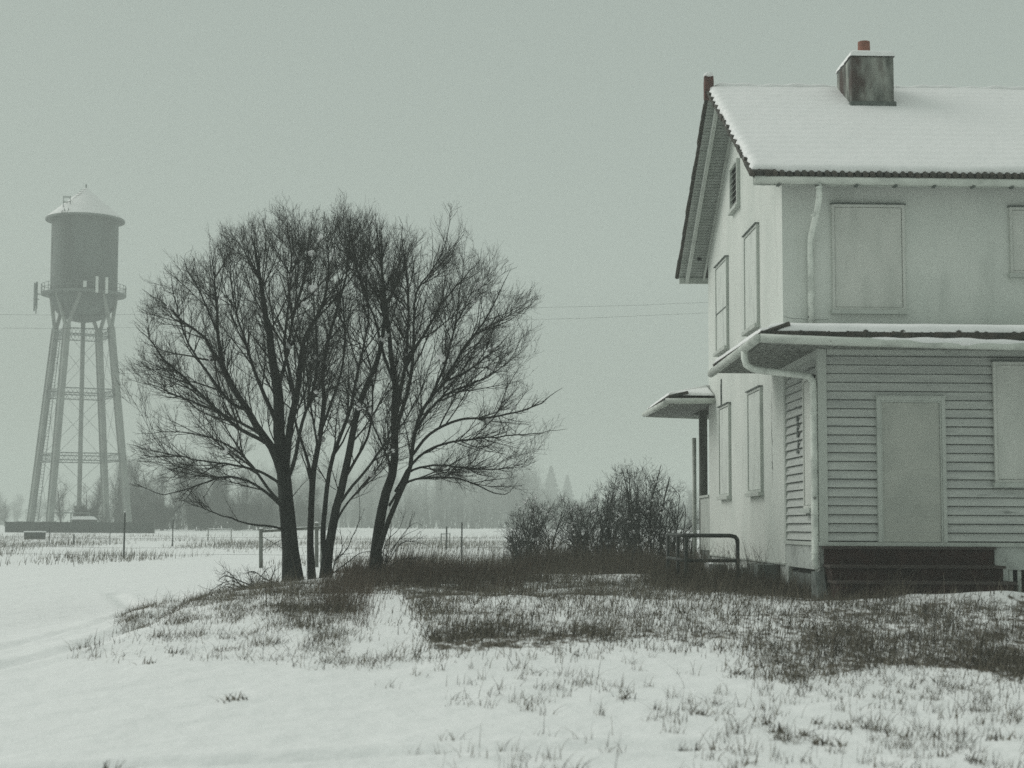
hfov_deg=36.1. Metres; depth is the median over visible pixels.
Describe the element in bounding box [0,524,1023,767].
ground
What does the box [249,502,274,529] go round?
scrub bush
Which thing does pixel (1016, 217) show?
window
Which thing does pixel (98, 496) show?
bare tree
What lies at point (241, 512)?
scrub bush
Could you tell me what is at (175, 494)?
bare tree
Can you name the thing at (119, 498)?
bare tree
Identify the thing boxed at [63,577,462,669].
dry grass
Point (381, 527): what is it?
bare tree
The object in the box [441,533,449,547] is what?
rail stand
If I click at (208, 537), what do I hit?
fence wire
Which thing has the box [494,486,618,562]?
leafless bush
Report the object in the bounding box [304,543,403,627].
tall grass
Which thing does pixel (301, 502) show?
bare tree
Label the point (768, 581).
tall grass
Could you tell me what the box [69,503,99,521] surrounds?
scrub bush
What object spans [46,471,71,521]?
bare tree
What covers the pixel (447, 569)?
tall grass
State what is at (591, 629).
dry grass
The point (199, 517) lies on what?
scrub bush
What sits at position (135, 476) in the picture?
bare tree
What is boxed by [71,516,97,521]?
shed
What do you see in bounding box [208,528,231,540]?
rail stand
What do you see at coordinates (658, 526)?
leafless bush
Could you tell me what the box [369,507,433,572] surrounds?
shrub
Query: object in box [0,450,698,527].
woodland
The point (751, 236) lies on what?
window
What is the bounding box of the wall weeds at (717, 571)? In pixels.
[661,536,786,585]
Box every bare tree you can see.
[0,498,11,525]
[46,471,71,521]
[73,474,110,521]
[109,189,387,581]
[109,455,152,506]
[109,457,138,521]
[129,470,174,528]
[144,452,203,528]
[176,467,215,529]
[203,464,228,516]
[207,472,235,528]
[225,199,390,578]
[228,467,257,529]
[245,481,279,529]
[278,203,486,577]
[279,203,563,575]
[294,486,321,526]
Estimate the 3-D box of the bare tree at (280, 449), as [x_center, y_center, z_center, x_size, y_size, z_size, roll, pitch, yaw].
[-4.981,-0.039,28.974,5.463,7.474,5.372,0,-5,0]
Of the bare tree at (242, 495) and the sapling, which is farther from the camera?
the bare tree at (242, 495)
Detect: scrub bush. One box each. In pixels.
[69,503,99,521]
[147,499,179,530]
[183,498,218,530]
[226,501,252,530]
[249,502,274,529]
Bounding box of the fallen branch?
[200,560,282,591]
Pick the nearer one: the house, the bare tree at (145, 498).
the house
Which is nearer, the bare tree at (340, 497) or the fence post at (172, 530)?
the bare tree at (340, 497)
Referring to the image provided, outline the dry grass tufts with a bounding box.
[103,607,1023,767]
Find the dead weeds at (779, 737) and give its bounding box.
[375,635,1023,767]
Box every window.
[713,255,728,356]
[716,402,731,499]
[741,222,759,335]
[745,385,763,496]
[800,374,813,512]
[830,202,908,314]
[990,360,1023,487]
[1007,205,1023,277]
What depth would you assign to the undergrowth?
313.98 m
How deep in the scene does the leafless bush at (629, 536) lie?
36.68 m
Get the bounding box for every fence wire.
[36,546,495,548]
[47,537,417,538]
[59,554,497,556]
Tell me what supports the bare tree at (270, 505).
on the ground at (59, 709)
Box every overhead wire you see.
[0,302,705,314]
[128,313,696,327]
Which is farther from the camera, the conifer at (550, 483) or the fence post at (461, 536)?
the conifer at (550, 483)
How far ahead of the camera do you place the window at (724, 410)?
32.11 m
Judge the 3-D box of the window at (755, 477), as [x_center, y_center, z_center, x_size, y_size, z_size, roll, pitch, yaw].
[4.418,1.066,28.719,0.105,1.972,1.410,0,-5,-1]
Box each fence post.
[123,511,125,557]
[172,519,173,545]
[461,522,462,556]
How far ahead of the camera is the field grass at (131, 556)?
98.91 m
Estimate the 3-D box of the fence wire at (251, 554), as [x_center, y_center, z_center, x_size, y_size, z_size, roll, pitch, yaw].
[-12.075,6.807,62.182,40.025,0.339,5.258,-1,-5,17]
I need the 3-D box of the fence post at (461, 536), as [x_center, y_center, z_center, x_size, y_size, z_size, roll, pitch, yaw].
[-1.940,6.307,60.719,0.054,1.925,0.054,0,-5,0]
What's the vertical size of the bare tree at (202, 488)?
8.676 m
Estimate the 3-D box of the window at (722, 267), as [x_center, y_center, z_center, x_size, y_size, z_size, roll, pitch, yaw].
[4.348,-1.606,32.760,0.105,1.922,1.540,0,-5,-1]
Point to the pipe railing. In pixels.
(678, 559)
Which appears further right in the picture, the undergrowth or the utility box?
the undergrowth
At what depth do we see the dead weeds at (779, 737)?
13.37 m
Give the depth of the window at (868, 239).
26.38 m
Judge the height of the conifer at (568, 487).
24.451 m
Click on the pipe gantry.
(70, 514)
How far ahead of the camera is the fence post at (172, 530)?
99.68 m
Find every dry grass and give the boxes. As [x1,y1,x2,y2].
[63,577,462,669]
[215,559,1023,692]
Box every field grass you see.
[0,530,698,565]
[394,521,511,567]
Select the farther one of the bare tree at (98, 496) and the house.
the bare tree at (98, 496)
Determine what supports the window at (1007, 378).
in the house
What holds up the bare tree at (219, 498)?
on the ground at (59, 709)
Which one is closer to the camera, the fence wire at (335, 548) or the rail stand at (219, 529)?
the fence wire at (335, 548)
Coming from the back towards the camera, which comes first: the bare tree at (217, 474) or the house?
the bare tree at (217, 474)
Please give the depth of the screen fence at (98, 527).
159.29 m
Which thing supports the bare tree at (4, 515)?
on the ground at (59, 709)
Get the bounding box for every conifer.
[542,465,563,523]
[561,475,576,526]
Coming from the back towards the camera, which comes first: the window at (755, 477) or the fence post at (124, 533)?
the fence post at (124, 533)
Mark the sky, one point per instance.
(564, 132)
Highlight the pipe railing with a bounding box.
[666,533,739,576]
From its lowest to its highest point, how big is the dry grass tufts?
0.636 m
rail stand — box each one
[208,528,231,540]
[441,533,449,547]
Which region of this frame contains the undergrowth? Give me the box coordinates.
[89,496,698,530]
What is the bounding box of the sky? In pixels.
[0,0,1023,526]
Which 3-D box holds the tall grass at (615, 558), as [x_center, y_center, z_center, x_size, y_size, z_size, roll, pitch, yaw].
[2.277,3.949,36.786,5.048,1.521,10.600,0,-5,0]
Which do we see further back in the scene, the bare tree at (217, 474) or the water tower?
the bare tree at (217, 474)
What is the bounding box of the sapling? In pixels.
[324,482,381,577]
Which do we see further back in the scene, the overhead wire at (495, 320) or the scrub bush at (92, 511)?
the scrub bush at (92, 511)
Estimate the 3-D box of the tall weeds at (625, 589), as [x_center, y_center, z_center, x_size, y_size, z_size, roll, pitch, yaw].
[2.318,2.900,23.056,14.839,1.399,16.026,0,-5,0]
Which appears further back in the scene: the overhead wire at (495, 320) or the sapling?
the overhead wire at (495, 320)
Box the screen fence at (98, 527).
[5,520,154,532]
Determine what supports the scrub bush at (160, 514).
on the ground at (59, 709)
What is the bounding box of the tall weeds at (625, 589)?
[248,542,1023,683]
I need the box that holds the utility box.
[24,531,45,538]
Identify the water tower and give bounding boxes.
[26,184,131,521]
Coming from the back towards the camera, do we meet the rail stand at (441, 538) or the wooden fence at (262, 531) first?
the rail stand at (441, 538)
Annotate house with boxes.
[642,40,1023,600]
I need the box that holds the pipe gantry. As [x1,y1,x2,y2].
[52,512,89,521]
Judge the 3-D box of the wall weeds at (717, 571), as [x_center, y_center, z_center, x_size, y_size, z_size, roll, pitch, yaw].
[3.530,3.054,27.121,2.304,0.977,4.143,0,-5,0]
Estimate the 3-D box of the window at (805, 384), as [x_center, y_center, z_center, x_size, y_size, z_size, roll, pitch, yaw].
[4.518,0.926,24.073,0.100,2.092,0.690,0,-5,-1]
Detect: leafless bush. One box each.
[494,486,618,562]
[555,493,649,557]
[589,457,698,560]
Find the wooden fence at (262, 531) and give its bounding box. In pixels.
[259,522,321,567]
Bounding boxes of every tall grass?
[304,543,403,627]
[334,520,554,592]
[502,523,713,574]
[635,548,917,603]
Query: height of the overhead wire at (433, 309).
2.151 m
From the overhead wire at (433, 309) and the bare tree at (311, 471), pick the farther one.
the overhead wire at (433, 309)

